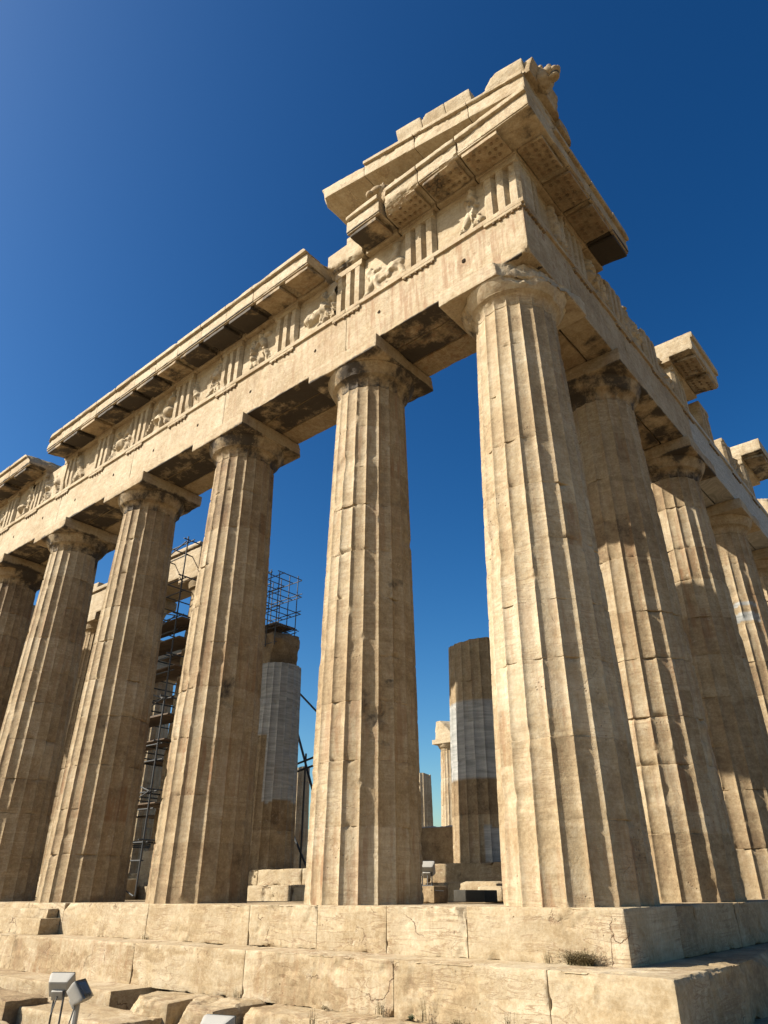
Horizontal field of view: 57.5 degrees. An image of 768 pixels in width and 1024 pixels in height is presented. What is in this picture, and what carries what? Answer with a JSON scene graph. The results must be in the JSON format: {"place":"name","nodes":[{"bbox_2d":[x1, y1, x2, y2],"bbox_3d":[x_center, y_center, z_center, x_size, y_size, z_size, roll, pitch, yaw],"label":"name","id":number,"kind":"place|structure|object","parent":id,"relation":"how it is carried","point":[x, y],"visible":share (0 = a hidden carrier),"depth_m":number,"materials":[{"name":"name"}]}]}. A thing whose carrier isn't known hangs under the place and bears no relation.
{"place":"outdoors","nodes":[
{"label":"outdoors","id":0,"kind":"place"},
{"bbox_2d":[159,989,276,1005],"bbox_3d":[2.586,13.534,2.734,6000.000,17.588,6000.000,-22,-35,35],"label":"ground","id":1,"kind":"structure","parent":0,"point":[267,1003],"depth_m":16.51,"materials":[{"name":"beige stone"}]},
{"bbox_2d":[0,987,47,1023],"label":"stone block","id":2,"kind":"object","parent":1,"relation":"on","point":[11,1002],"depth_m":10.24,"materials":[{"name":"stone"}]},
{"bbox_2d":[48,972,75,1023],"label":"floodlight","id":3,"kind":"object","parent":1,"relation":"on","point":[60,983],"visible":0.91,"depth_m":8.63,"materials":[{"name":"grey paint"}]},
{"bbox_2d":[67,978,93,1023],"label":"floodlight","id":4,"kind":"object","parent":1,"relation":"on","point":[79,992],"visible":1,"depth_m":8.30,"materials":[{"name":"grey paint"}]},
{"bbox_2d":[16,999,161,1023],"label":"stone slab","id":5,"kind":"structure","parent":1,"relation":"on","point":[88,1014],"depth_m":9.72,"materials":[{"name":"stone"}]},
{"bbox_2d":[130,991,206,1023],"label":"stone block","id":6,"kind":"object","parent":1,"relation":"on","point":[169,1007],"depth_m":9.61,"materials":[{"name":"stone"}]},
{"bbox_2d":[200,1014,235,1023],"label":"floodlight","id":7,"kind":"object","parent":1,"relation":"on","point":[217,1019],"visible":1,"depth_m":6.49,"materials":[{"name":"grey paint"}]},
{"bbox_2d":[178,995,265,1023],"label":"stone block","id":8,"kind":"object","parent":1,"relation":"on","point":[197,1009],"depth_m":9.01,"materials":[{"name":"stone"}]},
{"bbox_2d":[0,897,767,1023],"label":"stepped platform","id":9,"kind":"structure","parent":1,"relation":"on","point":[297,962],"depth_m":8.85,"materials":[{"name":"stone"}]},
{"bbox_2d":[0,553,45,730],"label":"marble column","id":10,"kind":"structure","parent":9,"relation":"on","point":[21,579],"depth_m":24.49,"materials":[{"name":"beige stone"}]},
{"bbox_2d":[0,517,117,901],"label":"marble column","id":11,"kind":"structure","parent":9,"relation":"on","point":[33,731],"depth_m":20.14,"materials":[{"name":"beige stone"}]},
{"bbox_2d":[35,471,201,902],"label":"marble column","id":12,"kind":"structure","parent":9,"relation":"on","point":[88,853],"depth_m":17.23,"materials":[{"name":"beige stone"}]},
{"bbox_2d":[125,879,136,899],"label":"stone block","id":13,"kind":"structure","parent":9,"relation":"on","point":[131,885],"depth_m":20.97,"materials":[{"name":"stone"}]},
{"bbox_2d":[129,664,175,872],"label":"column","id":14,"kind":"structure","parent":9,"relation":"on","point":[153,732],"depth_m":34.87,"materials":[{"name":"stone"}]},
{"bbox_2d":[126,536,272,896],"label":"scaffold tower","id":15,"kind":"structure","parent":9,"relation":"on","point":[173,627],"depth_m":24.48,"materials":[{"name":"metal"}]},
{"bbox_2d":[145,412,299,903],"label":"marble column","id":16,"kind":"structure","parent":9,"relation":"on","point":[201,851],"depth_m":14.70,"materials":[{"name":"beige stone"}]},
{"bbox_2d":[36,862,501,901],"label":"porch steps","id":17,"kind":"structure","parent":9,"relation":"on","point":[278,885],"depth_m":17.53,"materials":[{"name":"stone"}]},
{"bbox_2d":[40,612,99,873],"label":"porch column","id":18,"kind":"structure","parent":17,"relation":"on","point":[92,625],"depth_m":29.52,"materials":[{"name":"stone"}]},
{"bbox_2d":[89,541,202,613],"bbox_3d":[-10.261,3.131,30.274,9.604,1.755,1.644,-22,-35,35],"label":"porch architrave","id":19,"kind":"object","parent":18,"relation":"on","point":[194,550],"visible":0.2,"depth_m":27.94,"materials":[{"name":"stone"}]},
{"bbox_2d":[140,850,152,873],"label":"stone block","id":20,"kind":"structure","parent":17,"relation":"on","point":[145,867],"depth_m":22.07,"materials":[{"name":"stone"}]},
{"bbox_2d":[163,600,176,618],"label":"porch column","id":21,"kind":"structure","parent":17,"relation":"on","point":[170,605],"depth_m":29.55,"materials":[{"name":"stone"}]},
{"bbox_2d":[149,569,198,850],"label":"porch column","id":22,"kind":"structure","parent":17,"relation":"on","point":[189,584],"depth_m":24.73,"materials":[{"name":"stone"}]},
{"bbox_2d":[249,631,300,870],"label":"porch column","id":23,"kind":"structure","parent":17,"relation":"on","point":[273,823],"depth_m":20.87,"materials":[{"name":"stone"}]},
{"bbox_2d":[264,569,301,647],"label":"scaffold tower","id":24,"kind":"structure","parent":23,"relation":"on","point":[276,626],"depth_m":23.54,"materials":[{"name":"metal"}]},
{"bbox_2d":[294,693,315,868],"bbox_3d":[-2.261,8.235,21.901,2.138,5.673,0.368,-22,-35,35],"label":"scaffold prop","id":25,"kind":"object","parent":17,"relation":"on","point":[306,767],"visible":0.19,"depth_m":21.86,"materials":[{"name":"metal"}]},
{"bbox_2d":[420,827,453,863],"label":"carved block","id":26,"kind":"structure","parent":17,"relation":"on","point":[437,844],"depth_m":17.44,"materials":[{"name":"stone"}]},
{"bbox_2d":[448,637,500,862],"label":"porch column","id":27,"kind":"structure","parent":17,"relation":"on","point":[475,821],"depth_m":16.22,"materials":[{"name":"stone"}]},
{"bbox_2d":[304,333,432,904],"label":"marble column","id":28,"kind":"structure","parent":9,"relation":"on","point":[364,846],"depth_m":12.15,"materials":[{"name":"beige stone"}]},
{"bbox_2d":[375,998,385,1014],"bbox_3d":[-0.048,5.819,8.264,0.114,0.190,0.166,9,-29,-17],"label":"weed","id":29,"kind":"object","parent":9,"relation":"on","point":[377,1006],"visible":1,"depth_m":8.25,"materials":[{"name":"beige plant"}]},
{"bbox_2d":[407,1015,414,1019],"bbox_3d":[0.319,5.722,7.934,0.123,0.053,0.093,-22,-35,35],"label":"weed","id":30,"kind":"object","parent":9,"relation":"on","point":[411,1017],"visible":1,"depth_m":7.92,"materials":[{"name":"green plant"}]},
{"bbox_2d":[420,998,426,1021],"bbox_3d":[0.447,5.607,7.890,0.103,0.217,0.093,-13,-31,23],"label":"weed","id":31,"kind":"object","parent":9,"relation":"on","point":[423,1013],"visible":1,"depth_m":7.86,"materials":[{"name":"beige plant"}]},
{"bbox_2d":[422,886,447,902],"bbox_3d":[0.803,7.093,12.988,0.658,0.280,0.463,-22,-35,35],"label":"stone block","id":32,"kind":"object","parent":9,"relation":"on","point":[432,896],"depth_m":12.75,"materials":[{"name":"stone"}]},
{"bbox_2d":[421,861,442,890],"bbox_3d":[0.852,6.754,12.994,0.341,0.507,0.608,7,-29,-12],"label":"floodlight","id":33,"kind":"object","parent":32,"relation":"on","point":[428,869],"visible":0.83,"depth_m":13.07,"materials":[{"name":"grey paint"}]},
{"bbox_2d":[422,825,452,827],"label":"marble slab","id":34,"kind":"structure","parent":9,"relation":"on","point":[435,826],"depth_m":23.42,"materials":[{"name":"beige stone"}]},
{"bbox_2d":[419,773,432,826],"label":"column","id":35,"kind":"structure","parent":34,"relation":"on","point":[425,787],"depth_m":50.57,"materials":[{"name":"stone"}]},
{"bbox_2d":[432,721,452,825],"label":"column","id":36,"kind":"structure","parent":34,"relation":"on","point":[441,741],"depth_m":54.48,"materials":[{"name":"stone"}]},
{"bbox_2d":[450,1019,466,1023],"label":"weed","id":37,"kind":"object","parent":9,"relation":"on","point":[459,1021],"visible":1,"depth_m":7.59,"materials":[{"name":"beige plant"}]},
{"bbox_2d":[454,890,497,901],"bbox_3d":[1.599,6.713,12.240,0.651,0.181,0.401,-22,-35,35],"label":"crate","id":38,"kind":"object","parent":9,"relation":"on","point":[475,895],"visible":1,"depth_m":12.08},
{"bbox_2d":[460,881,503,902],"bbox_3d":[2.025,7.371,13.558,0.909,0.390,0.811,-22,-35,35],"label":"stone block","id":39,"kind":"object","parent":9,"relation":"on","point":[470,885],"depth_m":13.37,"materials":[{"name":"stone"}]},
{"bbox_2d":[478,886,502,901],"bbox_3d":[2.073,7.028,12.882,0.561,0.263,0.507,-22,-35,35],"label":"stone block","id":40,"kind":"object","parent":9,"relation":"on","point":[499,893],"depth_m":12.68,"materials":[{"name":"stone"}]},
{"bbox_2d":[537,950,554,962],"bbox_3d":[1.835,5.019,7.905,0.197,0.128,0.116,-22,-35,35],"label":"weed","id":41,"kind":"object","parent":9,"relation":"on","point":[547,960],"visible":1,"depth_m":7.87,"materials":[{"name":"beige plant"}]},
{"bbox_2d":[438,262,659,907],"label":"marble column","id":42,"kind":"structure","parent":9,"relation":"on","point":[573,831],"depth_m":9.90,"materials":[{"name":"beige stone"}]},
{"bbox_2d":[0,85,569,566],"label":"entablature","id":43,"kind":"structure","parent":42,"relation":"on","point":[426,233],"depth_m":16.93,"materials":[{"name":"stone"}]},
{"bbox_2d":[366,182,387,201],"bbox_3d":[-0.047,-7.219,15.857,0.731,0.635,0.330,-7,-29,13],"label":"horse head sculpture","id":44,"kind":"object","parent":43,"relation":"on","point":[379,190],"visible":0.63,"depth_m":15.79,"materials":[{"name":"stone"}]},
{"bbox_2d":[322,57,570,244],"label":"raking cornice","id":45,"kind":"structure","parent":43,"relation":"on","point":[420,139],"depth_m":14.97,"materials":[{"name":"stone"}]},
{"bbox_2d":[551,949,608,965],"bbox_3d":[2.141,4.897,7.699,0.742,0.152,0.305,-22,-35,35],"label":"weed","id":46,"kind":"object","parent":9,"relation":"on","point":[580,959],"visible":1,"depth_m":7.66,"materials":[{"name":"plant"}]},
{"bbox_2d":[565,348,746,902],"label":"marble column","id":47,"kind":"structure","parent":9,"relation":"on","point":[690,833],"depth_m":12.58,"materials":[{"name":"beige stone"}]},
{"bbox_2d":[644,435,767,898],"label":"marble column","id":48,"kind":"structure","parent":9,"relation":"on","point":[680,469],"depth_m":15.94,"materials":[{"name":"beige stone"}]},
{"bbox_2d":[706,498,767,732],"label":"marble column","id":49,"kind":"structure","parent":9,"relation":"on","point":[734,522],"depth_m":20.31,"materials":[{"name":"beige stone"}]},
{"bbox_2d":[501,126,767,550],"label":"entablature","id":50,"kind":"structure","parent":49,"relation":"on","point":[573,218],"depth_m":16.10,"materials":[{"name":"stone"}]},
{"bbox_2d":[752,547,767,603],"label":"marble column","id":51,"kind":"structure","parent":9,"relation":"on","point":[760,556],"depth_m":23.95,"materials":[{"name":"beige stone"}]},
{"bbox_2d":[293,766,309,868],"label":"column","id":52,"kind":"structure","parent":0,"point":[299,797],"depth_m":41.30,"materials":[{"name":"stone"}]},
{"bbox_2d":[0,0,767,829],"label":"sky","id":53,"kind":"structure","parent":0,"point":[160,160],"materials":[{"name":"blue"}]},
{"bbox_3d":[-14.350,12.060,33.154,2.003,10.630,2.005,-22,-35,35],"label":"far column","id":54,"kind":"object","parent":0,"visible":0},
{"bbox_2d":[26,605,181,665],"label":"entablature","id":55,"kind":"structure","parent":54,"relation":"on","point":[164,656],"depth_m":37.20,"materials":[{"name":"stone"}]},
{"bbox_3d":[-1.070,6.009,7.512,2.524,0.503,0.932,-22,-35,35],"label":"stone slab","id":56,"kind":"object","parent":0,"visible":0},
{"bbox_2d":[308,1008,315,1023],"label":"weed","id":57,"kind":"object","parent":56,"relation":"on","point":[313,1021],"visible":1,"depth_m":8.05,"materials":[{"name":"beige plant"}]}
]}

